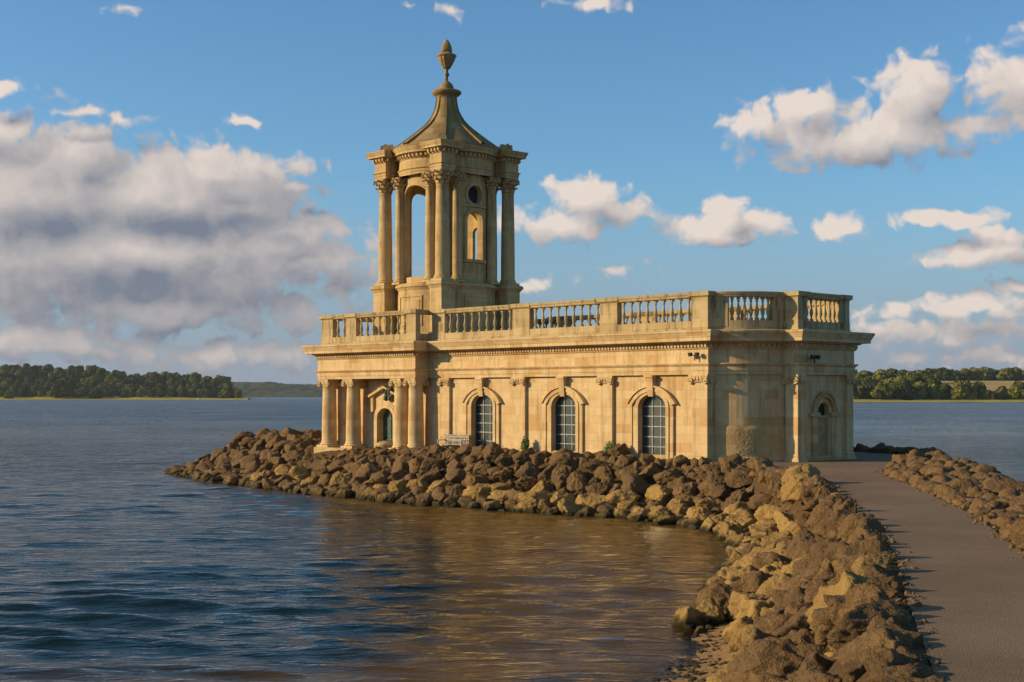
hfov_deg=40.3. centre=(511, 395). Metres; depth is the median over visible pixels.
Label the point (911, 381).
broadleaf tree
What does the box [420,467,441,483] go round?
boulder
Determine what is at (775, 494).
boulder
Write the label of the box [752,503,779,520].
boulder
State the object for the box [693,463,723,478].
boulder
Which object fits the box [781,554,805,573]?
boulder
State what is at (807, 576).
boulder
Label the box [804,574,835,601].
boulder
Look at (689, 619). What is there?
boulder
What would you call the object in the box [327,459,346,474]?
boulder
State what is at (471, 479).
boulder
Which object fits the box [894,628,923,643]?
boulder
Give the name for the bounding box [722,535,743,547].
boulder
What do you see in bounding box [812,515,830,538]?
boulder
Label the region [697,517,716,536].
boulder
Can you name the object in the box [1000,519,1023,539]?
boulder
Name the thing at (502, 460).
boulder
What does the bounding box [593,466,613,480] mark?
boulder
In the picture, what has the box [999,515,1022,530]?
boulder
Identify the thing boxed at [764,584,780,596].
boulder
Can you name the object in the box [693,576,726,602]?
boulder
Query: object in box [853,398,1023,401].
lakeside grass
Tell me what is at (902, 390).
broadleaf tree
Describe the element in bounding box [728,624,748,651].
boulder
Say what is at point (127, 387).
broadleaf tree
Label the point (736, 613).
boulder
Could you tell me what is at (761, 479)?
boulder
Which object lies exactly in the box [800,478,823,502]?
boulder
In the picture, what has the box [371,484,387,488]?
boulder
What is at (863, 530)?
boulder
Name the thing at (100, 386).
broadleaf tree
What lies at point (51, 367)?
broadleaf tree
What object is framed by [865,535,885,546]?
boulder
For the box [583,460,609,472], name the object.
boulder
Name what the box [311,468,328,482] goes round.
boulder
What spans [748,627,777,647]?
boulder
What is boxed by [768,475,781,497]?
boulder
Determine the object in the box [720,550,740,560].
boulder
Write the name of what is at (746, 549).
boulder
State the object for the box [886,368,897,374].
broadleaf tree
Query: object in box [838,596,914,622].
boulder
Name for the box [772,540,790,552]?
boulder
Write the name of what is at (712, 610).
boulder
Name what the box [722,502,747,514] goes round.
boulder
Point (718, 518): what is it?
boulder
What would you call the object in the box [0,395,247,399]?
shore meadow
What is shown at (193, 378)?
broadleaf tree
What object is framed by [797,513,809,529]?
boulder
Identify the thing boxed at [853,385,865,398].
broadleaf tree
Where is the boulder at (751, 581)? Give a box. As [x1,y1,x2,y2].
[729,570,772,593]
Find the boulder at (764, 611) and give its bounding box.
[760,607,774,615]
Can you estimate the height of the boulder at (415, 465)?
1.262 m
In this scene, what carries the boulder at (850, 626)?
on the ground at (725, 655)
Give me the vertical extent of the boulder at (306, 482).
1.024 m
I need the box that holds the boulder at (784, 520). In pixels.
[771,510,793,531]
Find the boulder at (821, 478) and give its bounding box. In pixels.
[804,474,831,484]
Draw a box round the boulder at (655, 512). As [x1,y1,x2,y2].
[646,505,670,521]
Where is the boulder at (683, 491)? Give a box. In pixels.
[670,481,697,499]
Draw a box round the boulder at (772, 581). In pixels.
[755,573,792,593]
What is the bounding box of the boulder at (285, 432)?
[280,427,296,439]
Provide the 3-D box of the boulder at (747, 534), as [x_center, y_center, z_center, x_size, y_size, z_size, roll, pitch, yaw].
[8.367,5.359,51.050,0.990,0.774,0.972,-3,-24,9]
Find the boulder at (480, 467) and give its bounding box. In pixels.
[472,460,491,475]
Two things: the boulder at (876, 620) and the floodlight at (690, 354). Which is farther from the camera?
the floodlight at (690, 354)
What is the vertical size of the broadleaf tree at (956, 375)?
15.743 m
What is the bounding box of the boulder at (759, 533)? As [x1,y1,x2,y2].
[751,531,767,535]
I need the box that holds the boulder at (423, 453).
[414,448,435,457]
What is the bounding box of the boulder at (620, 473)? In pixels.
[615,467,638,481]
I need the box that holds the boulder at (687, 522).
[680,517,701,532]
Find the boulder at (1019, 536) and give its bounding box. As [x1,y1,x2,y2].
[1011,534,1023,539]
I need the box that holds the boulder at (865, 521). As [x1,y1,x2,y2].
[843,517,885,540]
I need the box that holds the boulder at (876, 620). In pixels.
[867,615,900,629]
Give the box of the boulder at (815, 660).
[795,652,832,679]
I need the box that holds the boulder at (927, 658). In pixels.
[913,650,931,661]
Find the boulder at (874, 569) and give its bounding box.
[864,562,905,583]
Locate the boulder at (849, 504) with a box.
[838,498,857,512]
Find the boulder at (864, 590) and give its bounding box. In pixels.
[845,582,890,606]
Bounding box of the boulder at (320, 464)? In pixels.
[309,460,330,473]
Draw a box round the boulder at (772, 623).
[756,612,794,634]
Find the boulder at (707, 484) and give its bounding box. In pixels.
[697,473,726,496]
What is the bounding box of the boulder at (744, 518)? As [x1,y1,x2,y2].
[724,509,756,527]
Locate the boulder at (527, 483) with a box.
[514,476,537,490]
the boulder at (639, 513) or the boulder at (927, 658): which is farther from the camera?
the boulder at (639, 513)
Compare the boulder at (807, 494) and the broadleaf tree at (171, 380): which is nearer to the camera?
the boulder at (807, 494)
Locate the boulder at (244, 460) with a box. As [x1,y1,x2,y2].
[239,454,260,468]
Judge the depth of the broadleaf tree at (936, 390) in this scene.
1231.15 m
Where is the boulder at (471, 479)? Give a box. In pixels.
[464,473,490,485]
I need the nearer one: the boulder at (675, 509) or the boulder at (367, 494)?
the boulder at (675, 509)
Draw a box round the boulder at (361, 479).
[348,476,368,486]
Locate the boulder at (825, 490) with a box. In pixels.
[815,484,839,497]
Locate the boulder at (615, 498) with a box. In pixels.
[605,489,640,506]
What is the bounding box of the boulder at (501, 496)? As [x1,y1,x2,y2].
[487,489,509,505]
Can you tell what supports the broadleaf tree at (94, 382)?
on the shore
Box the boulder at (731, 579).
[724,575,741,583]
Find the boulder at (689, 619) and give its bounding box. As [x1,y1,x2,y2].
[666,606,708,638]
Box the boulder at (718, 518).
[711,513,729,523]
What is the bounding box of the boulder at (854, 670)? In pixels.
[842,658,866,681]
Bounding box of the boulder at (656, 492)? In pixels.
[645,484,672,502]
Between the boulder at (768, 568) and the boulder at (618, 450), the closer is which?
the boulder at (768, 568)
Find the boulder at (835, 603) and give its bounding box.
[823,594,845,624]
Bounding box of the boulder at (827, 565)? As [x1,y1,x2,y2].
[817,558,835,575]
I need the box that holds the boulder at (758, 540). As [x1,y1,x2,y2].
[751,537,761,545]
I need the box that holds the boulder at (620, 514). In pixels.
[613,508,630,520]
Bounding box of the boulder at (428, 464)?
[419,457,444,474]
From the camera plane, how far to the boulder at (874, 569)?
23.39 m
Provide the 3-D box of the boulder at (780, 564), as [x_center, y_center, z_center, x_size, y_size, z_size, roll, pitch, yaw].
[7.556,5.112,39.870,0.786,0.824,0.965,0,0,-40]
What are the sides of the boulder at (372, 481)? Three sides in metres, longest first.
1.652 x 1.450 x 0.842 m
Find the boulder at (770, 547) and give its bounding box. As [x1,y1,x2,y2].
[751,542,776,552]
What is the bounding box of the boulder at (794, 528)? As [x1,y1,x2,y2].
[781,522,799,536]
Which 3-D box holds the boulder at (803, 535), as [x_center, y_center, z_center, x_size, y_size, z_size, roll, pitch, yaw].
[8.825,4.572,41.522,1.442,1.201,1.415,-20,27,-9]
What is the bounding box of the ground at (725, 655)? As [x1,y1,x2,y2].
[164,447,1023,681]
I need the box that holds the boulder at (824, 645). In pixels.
[819,642,827,649]
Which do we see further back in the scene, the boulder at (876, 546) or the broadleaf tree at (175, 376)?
the broadleaf tree at (175, 376)
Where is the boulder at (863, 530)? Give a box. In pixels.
[847,525,880,544]
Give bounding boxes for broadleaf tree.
[0,364,9,372]
[0,382,10,390]
[1,377,14,385]
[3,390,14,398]
[7,373,15,381]
[8,364,20,369]
[8,367,16,374]
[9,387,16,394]
[15,368,29,380]
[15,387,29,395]
[28,365,38,372]
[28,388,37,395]
[37,367,49,376]
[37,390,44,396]
[43,364,54,371]
[48,371,55,377]
[48,379,74,397]
[54,367,63,374]
[71,366,84,376]
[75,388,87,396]
[77,377,92,385]
[81,370,93,377]
[85,365,99,370]
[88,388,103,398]
[89,379,98,386]
[90,372,102,382]
[95,383,106,390]
[96,368,105,378]
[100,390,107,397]
[103,371,114,379]
[104,375,112,383]
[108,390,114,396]
[110,378,121,388]
[113,370,126,379]
[114,382,124,393]
[120,378,135,385]
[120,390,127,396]
[121,384,136,392]
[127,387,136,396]
[131,376,145,384]
[135,385,147,393]
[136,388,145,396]
[144,372,157,378]
[145,377,156,384]
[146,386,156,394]
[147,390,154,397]
[155,375,167,384]
[155,383,164,388]
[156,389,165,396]
[165,378,176,387]
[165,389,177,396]
[166,372,181,380]
[173,379,185,386]
[176,385,187,393]
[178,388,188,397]
[180,374,187,383]
[185,382,196,391]
[187,376,197,382]
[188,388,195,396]
[189,372,201,379]
[193,384,208,395]
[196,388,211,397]
[200,376,211,385]
[210,378,220,386]
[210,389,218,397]
[217,383,232,397]
[219,376,233,385]
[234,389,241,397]
[853,383,859,396]
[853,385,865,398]
[854,373,863,378]
[855,376,874,385]
[860,381,875,398]
[862,371,872,376]
[870,382,893,398]
[873,369,889,378]
[885,379,898,384]
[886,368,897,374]
[889,384,898,397]
[893,382,912,399]
[895,378,907,383]
[905,371,915,375]
[906,377,918,384]
[909,381,927,398]
[910,374,923,381]
[917,370,929,376]
[918,375,939,386]
[920,388,930,398]
[927,368,942,379]
[928,384,945,399]
[936,367,949,380]
[937,384,951,399]
[948,371,962,380]
[950,380,978,399]
[950,391,960,399]
[960,368,972,380]
[965,370,977,380]
[971,368,980,379]
[974,381,986,398]
[978,369,993,380]
[978,388,991,399]
[988,369,996,380]
[993,385,1010,399]
[996,368,1013,380]
[1006,367,1021,380]
[1006,381,1023,399]
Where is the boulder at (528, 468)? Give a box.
[514,461,540,477]
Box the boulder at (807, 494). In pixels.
[801,484,818,501]
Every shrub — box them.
[520,436,529,449]
[603,440,619,453]
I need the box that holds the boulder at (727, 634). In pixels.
[722,617,753,643]
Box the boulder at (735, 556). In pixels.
[717,552,742,565]
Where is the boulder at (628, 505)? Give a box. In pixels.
[617,499,639,509]
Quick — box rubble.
[222,440,1023,676]
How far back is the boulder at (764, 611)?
30.13 m
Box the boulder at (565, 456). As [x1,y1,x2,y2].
[549,448,583,467]
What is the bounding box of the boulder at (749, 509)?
[732,507,754,514]
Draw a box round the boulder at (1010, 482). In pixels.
[993,478,1023,494]
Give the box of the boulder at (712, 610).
[695,597,726,624]
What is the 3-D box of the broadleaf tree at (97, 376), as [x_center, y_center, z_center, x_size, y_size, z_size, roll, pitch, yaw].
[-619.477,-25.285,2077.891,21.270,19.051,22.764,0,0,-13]
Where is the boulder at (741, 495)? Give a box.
[722,489,749,511]
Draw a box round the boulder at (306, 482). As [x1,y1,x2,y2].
[300,477,316,486]
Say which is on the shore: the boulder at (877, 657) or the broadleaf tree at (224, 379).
the broadleaf tree at (224, 379)
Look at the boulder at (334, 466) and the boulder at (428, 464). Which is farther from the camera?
the boulder at (334, 466)
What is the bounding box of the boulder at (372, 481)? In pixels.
[363,477,388,485]
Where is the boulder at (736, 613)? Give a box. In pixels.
[733,609,738,620]
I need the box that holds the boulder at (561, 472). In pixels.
[551,462,576,489]
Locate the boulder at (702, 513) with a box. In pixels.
[684,506,711,520]
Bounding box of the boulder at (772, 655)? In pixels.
[721,636,826,681]
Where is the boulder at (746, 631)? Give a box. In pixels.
[738,624,755,644]
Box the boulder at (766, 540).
[760,530,793,546]
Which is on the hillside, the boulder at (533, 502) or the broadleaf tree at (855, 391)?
the broadleaf tree at (855, 391)
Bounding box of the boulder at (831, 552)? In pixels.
[824,541,848,561]
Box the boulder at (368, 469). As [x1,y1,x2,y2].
[352,462,382,478]
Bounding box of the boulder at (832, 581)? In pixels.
[827,576,836,584]
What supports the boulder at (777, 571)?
on the ground at (725, 655)
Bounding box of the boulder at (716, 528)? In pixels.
[713,521,723,535]
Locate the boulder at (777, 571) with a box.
[769,568,781,574]
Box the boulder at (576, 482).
[564,471,587,494]
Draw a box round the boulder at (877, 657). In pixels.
[858,646,916,676]
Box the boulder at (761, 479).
[758,469,765,484]
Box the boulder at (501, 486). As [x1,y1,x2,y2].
[490,482,513,491]
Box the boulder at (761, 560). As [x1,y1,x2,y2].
[751,551,791,569]
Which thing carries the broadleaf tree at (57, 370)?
on the shore
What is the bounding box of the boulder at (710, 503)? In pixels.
[695,497,723,509]
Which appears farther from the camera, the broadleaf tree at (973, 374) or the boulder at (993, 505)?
the broadleaf tree at (973, 374)
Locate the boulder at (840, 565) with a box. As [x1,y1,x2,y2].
[831,553,866,582]
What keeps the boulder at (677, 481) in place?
on the ground at (725, 655)
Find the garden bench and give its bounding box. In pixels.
[437,434,470,446]
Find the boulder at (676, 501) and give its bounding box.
[666,498,687,509]
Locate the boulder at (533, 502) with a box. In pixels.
[513,497,538,513]
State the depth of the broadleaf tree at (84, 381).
2023.33 m
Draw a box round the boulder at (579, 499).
[574,494,587,505]
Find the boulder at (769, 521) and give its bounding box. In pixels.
[748,518,776,527]
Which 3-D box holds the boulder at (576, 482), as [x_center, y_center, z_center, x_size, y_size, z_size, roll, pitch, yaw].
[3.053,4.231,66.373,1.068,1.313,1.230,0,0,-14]
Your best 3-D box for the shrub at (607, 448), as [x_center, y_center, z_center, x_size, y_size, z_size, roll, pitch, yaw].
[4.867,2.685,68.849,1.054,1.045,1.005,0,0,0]
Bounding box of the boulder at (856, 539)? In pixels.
[852,537,892,550]
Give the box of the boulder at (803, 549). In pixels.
[790,539,821,562]
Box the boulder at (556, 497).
[549,492,575,506]
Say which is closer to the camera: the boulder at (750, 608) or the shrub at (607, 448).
the boulder at (750, 608)
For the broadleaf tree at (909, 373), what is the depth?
1427.13 m
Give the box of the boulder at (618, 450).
[608,443,629,455]
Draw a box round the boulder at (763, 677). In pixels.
[751,672,787,681]
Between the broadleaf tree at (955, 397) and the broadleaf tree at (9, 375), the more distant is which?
the broadleaf tree at (9, 375)
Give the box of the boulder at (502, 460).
[494,453,513,467]
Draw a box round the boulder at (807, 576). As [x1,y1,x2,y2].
[779,564,821,589]
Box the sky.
[0,0,1023,384]
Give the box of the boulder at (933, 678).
[880,675,946,681]
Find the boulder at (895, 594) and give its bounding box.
[885,590,904,598]
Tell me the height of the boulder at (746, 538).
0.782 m
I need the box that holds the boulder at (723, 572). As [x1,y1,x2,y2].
[715,566,740,578]
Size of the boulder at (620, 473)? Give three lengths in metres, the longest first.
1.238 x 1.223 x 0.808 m
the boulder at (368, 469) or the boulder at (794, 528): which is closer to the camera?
the boulder at (794, 528)
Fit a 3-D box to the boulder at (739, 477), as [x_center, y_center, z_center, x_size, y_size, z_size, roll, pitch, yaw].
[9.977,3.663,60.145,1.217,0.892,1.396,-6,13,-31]
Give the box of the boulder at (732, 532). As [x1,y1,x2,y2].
[725,530,738,537]
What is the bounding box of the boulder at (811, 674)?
[796,667,841,681]
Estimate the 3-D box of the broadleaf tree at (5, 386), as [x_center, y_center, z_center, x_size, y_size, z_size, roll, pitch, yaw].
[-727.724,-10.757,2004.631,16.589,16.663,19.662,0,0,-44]
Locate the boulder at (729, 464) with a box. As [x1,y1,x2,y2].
[718,453,744,474]
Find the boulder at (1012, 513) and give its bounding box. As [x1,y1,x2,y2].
[997,510,1023,516]
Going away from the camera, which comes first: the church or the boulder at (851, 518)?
the boulder at (851, 518)
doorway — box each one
[368,386,394,447]
[809,391,840,456]
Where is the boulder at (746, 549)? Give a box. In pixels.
[741,544,760,555]
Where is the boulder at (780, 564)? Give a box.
[770,561,788,567]
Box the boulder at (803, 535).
[786,529,814,557]
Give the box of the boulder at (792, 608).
[784,602,813,613]
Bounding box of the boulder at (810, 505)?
[801,494,829,512]
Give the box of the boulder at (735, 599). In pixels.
[725,591,770,622]
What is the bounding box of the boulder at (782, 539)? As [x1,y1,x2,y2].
[768,537,792,544]
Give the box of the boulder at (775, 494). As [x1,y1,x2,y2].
[772,490,785,505]
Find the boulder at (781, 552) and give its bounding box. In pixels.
[777,550,786,556]
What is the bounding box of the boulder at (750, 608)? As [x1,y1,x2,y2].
[735,598,774,618]
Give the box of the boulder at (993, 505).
[969,500,1009,513]
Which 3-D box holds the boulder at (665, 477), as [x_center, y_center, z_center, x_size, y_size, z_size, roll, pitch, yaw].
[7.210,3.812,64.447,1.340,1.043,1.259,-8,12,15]
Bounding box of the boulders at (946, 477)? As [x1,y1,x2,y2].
[163,427,1023,631]
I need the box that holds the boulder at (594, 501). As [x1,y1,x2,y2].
[583,493,607,509]
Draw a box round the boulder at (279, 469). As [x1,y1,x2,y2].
[274,464,290,474]
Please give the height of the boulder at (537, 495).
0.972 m
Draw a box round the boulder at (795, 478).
[780,464,820,501]
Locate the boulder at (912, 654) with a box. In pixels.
[896,646,928,665]
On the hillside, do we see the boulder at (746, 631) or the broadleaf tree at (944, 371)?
the broadleaf tree at (944, 371)
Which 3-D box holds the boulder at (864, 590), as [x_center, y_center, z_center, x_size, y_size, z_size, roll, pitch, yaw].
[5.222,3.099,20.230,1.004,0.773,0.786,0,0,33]
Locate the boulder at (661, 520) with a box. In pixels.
[652,515,680,530]
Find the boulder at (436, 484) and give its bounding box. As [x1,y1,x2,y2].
[426,479,447,492]
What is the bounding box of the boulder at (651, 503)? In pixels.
[645,499,662,508]
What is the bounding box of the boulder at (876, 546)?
[835,538,899,560]
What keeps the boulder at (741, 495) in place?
on the ground at (725, 655)
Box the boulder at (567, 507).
[557,498,580,519]
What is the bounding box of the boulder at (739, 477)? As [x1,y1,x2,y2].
[724,466,755,487]
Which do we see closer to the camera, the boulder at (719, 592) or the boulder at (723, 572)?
the boulder at (719, 592)
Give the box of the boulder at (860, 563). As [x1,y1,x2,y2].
[852,553,890,576]
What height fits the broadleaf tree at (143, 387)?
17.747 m
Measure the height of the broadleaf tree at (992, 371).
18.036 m
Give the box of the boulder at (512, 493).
[507,489,523,502]
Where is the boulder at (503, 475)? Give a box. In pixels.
[491,469,515,482]
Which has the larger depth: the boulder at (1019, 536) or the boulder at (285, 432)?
the boulder at (285, 432)
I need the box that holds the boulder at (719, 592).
[694,581,743,610]
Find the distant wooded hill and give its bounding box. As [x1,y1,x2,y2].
[231,382,322,396]
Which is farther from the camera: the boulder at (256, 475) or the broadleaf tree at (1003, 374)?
the broadleaf tree at (1003, 374)
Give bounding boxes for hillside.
[860,391,1023,399]
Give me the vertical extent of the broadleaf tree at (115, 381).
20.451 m
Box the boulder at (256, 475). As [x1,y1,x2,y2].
[249,471,266,479]
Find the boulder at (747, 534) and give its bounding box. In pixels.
[739,532,750,535]
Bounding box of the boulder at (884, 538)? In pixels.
[864,534,887,544]
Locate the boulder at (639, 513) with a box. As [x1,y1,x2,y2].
[627,506,650,528]
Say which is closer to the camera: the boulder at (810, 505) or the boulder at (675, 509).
the boulder at (810, 505)
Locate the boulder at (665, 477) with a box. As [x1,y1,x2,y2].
[653,468,681,484]
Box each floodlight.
[688,352,698,360]
[810,355,820,362]
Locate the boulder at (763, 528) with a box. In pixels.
[748,524,778,532]
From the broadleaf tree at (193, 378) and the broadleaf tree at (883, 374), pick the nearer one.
the broadleaf tree at (883, 374)
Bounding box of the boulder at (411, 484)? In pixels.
[404,478,430,491]
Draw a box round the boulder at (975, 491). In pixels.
[967,486,997,496]
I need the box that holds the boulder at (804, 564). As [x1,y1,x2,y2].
[792,535,836,573]
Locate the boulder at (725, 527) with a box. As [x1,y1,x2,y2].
[717,521,741,544]
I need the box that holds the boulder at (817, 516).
[809,498,834,528]
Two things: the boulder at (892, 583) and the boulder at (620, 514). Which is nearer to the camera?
the boulder at (892, 583)
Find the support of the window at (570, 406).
in the church
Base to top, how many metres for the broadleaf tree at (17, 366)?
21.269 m
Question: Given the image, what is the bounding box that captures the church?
[301,39,874,461]
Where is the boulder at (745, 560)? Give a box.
[730,551,760,567]
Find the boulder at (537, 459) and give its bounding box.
[529,450,551,465]
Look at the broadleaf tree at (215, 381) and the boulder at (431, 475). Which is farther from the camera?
the broadleaf tree at (215, 381)
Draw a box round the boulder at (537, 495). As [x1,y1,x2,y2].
[518,491,551,501]
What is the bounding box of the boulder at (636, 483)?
[620,472,649,495]
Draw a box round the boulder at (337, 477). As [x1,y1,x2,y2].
[329,471,351,484]
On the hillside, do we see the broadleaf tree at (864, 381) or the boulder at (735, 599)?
the broadleaf tree at (864, 381)
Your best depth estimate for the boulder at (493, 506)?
65.90 m
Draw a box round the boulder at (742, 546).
[738,543,756,548]
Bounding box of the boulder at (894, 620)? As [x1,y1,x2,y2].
[888,617,902,627]
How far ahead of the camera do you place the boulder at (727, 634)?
29.39 m
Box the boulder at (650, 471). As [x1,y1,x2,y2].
[638,462,661,480]
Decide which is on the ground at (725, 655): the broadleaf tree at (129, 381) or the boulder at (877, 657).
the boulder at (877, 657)
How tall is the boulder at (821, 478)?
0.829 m
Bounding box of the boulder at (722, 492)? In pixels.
[706,484,732,499]
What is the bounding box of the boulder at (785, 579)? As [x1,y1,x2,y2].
[781,574,799,585]
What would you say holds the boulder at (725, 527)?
on the ground at (725, 655)
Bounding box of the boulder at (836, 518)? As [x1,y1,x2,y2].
[826,509,856,531]
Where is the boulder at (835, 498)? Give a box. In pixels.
[818,494,847,502]
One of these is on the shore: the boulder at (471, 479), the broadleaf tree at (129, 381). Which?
the broadleaf tree at (129, 381)
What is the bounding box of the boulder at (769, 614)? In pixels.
[753,607,785,623]
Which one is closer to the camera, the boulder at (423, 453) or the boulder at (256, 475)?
the boulder at (423, 453)
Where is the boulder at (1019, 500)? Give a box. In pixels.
[1009,492,1023,505]
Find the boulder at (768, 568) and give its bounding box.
[758,565,780,572]
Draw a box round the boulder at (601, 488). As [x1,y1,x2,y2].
[585,482,610,494]
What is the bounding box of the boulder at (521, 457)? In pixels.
[512,447,534,465]
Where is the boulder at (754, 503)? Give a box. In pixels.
[746,493,772,510]
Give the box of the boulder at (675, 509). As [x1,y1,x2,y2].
[669,503,688,515]
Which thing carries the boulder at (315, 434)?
on the ground at (725, 655)
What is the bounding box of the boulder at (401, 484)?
[388,478,406,492]
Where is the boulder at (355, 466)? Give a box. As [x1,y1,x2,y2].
[350,456,372,474]
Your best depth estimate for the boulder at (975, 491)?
41.13 m
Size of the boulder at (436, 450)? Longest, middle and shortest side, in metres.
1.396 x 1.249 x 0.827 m
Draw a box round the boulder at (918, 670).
[867,662,934,681]
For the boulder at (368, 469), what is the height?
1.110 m
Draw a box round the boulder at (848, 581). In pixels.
[833,569,870,595]
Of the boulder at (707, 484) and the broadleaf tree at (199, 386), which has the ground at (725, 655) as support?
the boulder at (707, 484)
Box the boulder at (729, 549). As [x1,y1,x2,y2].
[724,545,741,556]
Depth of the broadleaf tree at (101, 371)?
2118.23 m
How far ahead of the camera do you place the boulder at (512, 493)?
66.63 m
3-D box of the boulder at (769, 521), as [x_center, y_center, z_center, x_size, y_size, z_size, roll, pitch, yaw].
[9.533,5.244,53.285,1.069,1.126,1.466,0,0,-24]
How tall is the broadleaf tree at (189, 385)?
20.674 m
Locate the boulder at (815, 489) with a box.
[813,483,836,494]
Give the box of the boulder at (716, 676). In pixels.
[706,667,729,681]
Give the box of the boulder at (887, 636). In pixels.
[838,624,912,665]
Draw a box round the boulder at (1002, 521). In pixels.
[996,516,1007,527]
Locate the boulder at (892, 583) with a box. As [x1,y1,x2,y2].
[867,575,903,592]
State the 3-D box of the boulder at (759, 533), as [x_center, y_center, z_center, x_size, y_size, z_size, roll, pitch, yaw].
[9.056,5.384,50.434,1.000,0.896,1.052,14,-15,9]
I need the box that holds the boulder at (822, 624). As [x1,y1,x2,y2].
[811,607,835,644]
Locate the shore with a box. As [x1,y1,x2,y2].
[14,379,250,399]
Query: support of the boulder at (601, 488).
on the ground at (725, 655)
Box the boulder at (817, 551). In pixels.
[809,537,839,564]
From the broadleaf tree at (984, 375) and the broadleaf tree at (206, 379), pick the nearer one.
the broadleaf tree at (984, 375)
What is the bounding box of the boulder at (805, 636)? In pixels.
[780,628,814,643]
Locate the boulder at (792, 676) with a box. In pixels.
[787,673,795,679]
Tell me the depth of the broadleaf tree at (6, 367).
2158.15 m
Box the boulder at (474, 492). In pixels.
[462,483,491,499]
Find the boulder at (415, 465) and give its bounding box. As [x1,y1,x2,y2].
[408,457,424,476]
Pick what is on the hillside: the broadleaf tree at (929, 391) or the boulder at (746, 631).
the broadleaf tree at (929, 391)
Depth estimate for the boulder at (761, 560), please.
40.52 m
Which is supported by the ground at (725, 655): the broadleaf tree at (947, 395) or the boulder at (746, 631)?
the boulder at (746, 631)
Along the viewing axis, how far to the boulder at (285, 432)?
91.72 m
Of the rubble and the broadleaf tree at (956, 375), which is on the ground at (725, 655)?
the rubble
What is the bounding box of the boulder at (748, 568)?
[725,564,757,578]
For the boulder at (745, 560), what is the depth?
41.60 m
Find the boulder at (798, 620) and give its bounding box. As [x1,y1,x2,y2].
[773,605,812,637]
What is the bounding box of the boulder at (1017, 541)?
[1011,538,1023,545]
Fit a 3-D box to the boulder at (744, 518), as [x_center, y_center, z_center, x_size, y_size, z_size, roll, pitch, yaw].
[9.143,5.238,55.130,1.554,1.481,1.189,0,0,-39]
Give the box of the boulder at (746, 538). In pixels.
[742,535,764,541]
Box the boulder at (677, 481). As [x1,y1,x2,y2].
[667,476,692,488]
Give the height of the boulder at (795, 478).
1.389 m
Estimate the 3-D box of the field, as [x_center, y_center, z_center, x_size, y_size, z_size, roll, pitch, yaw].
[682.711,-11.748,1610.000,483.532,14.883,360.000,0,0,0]
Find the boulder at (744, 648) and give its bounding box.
[735,644,748,656]
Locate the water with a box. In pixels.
[0,397,1023,681]
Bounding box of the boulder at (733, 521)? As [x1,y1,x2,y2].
[729,519,744,529]
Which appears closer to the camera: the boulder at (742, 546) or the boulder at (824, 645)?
the boulder at (824, 645)
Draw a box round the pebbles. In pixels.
[647,631,837,681]
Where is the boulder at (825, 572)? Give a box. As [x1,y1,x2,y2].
[815,570,833,578]
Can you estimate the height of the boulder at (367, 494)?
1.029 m
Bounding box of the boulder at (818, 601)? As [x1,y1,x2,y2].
[805,584,835,629]
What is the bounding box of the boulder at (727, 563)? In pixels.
[710,560,734,574]
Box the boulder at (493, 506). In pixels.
[483,500,502,515]
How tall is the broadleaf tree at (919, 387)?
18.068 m
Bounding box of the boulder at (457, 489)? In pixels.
[445,483,464,495]
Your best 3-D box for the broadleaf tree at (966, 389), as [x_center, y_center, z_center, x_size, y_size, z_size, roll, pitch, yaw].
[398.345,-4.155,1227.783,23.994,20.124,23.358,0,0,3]
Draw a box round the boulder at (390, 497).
[376,490,402,504]
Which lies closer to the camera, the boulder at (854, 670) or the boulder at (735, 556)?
the boulder at (854, 670)
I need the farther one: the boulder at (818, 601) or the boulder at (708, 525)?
the boulder at (708, 525)
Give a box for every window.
[461,377,502,445]
[541,376,585,452]
[626,375,677,460]
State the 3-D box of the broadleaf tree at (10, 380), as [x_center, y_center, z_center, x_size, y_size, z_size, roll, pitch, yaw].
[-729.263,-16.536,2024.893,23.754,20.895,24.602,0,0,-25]
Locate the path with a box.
[773,452,1023,681]
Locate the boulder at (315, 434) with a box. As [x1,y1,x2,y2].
[301,430,321,438]
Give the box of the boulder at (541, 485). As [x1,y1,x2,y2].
[530,480,549,491]
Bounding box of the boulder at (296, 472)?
[288,465,310,479]
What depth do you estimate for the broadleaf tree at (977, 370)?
1837.13 m
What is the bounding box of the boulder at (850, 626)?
[827,602,888,650]
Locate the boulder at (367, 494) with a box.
[358,487,374,501]
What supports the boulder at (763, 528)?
on the ground at (725, 655)
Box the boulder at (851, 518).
[836,512,874,541]
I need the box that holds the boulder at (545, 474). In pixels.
[537,463,556,485]
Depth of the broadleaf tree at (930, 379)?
1365.78 m
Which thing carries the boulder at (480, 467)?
on the ground at (725, 655)
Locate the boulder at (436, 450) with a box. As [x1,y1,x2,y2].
[429,443,446,457]
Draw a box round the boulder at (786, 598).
[772,586,805,609]
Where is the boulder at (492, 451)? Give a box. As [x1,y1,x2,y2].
[482,442,504,464]
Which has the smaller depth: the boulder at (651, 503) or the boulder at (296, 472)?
the boulder at (651, 503)
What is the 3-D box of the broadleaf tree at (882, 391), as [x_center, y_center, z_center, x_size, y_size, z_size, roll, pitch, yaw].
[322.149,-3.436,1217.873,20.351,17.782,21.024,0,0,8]
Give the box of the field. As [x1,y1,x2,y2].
[941,381,1023,390]

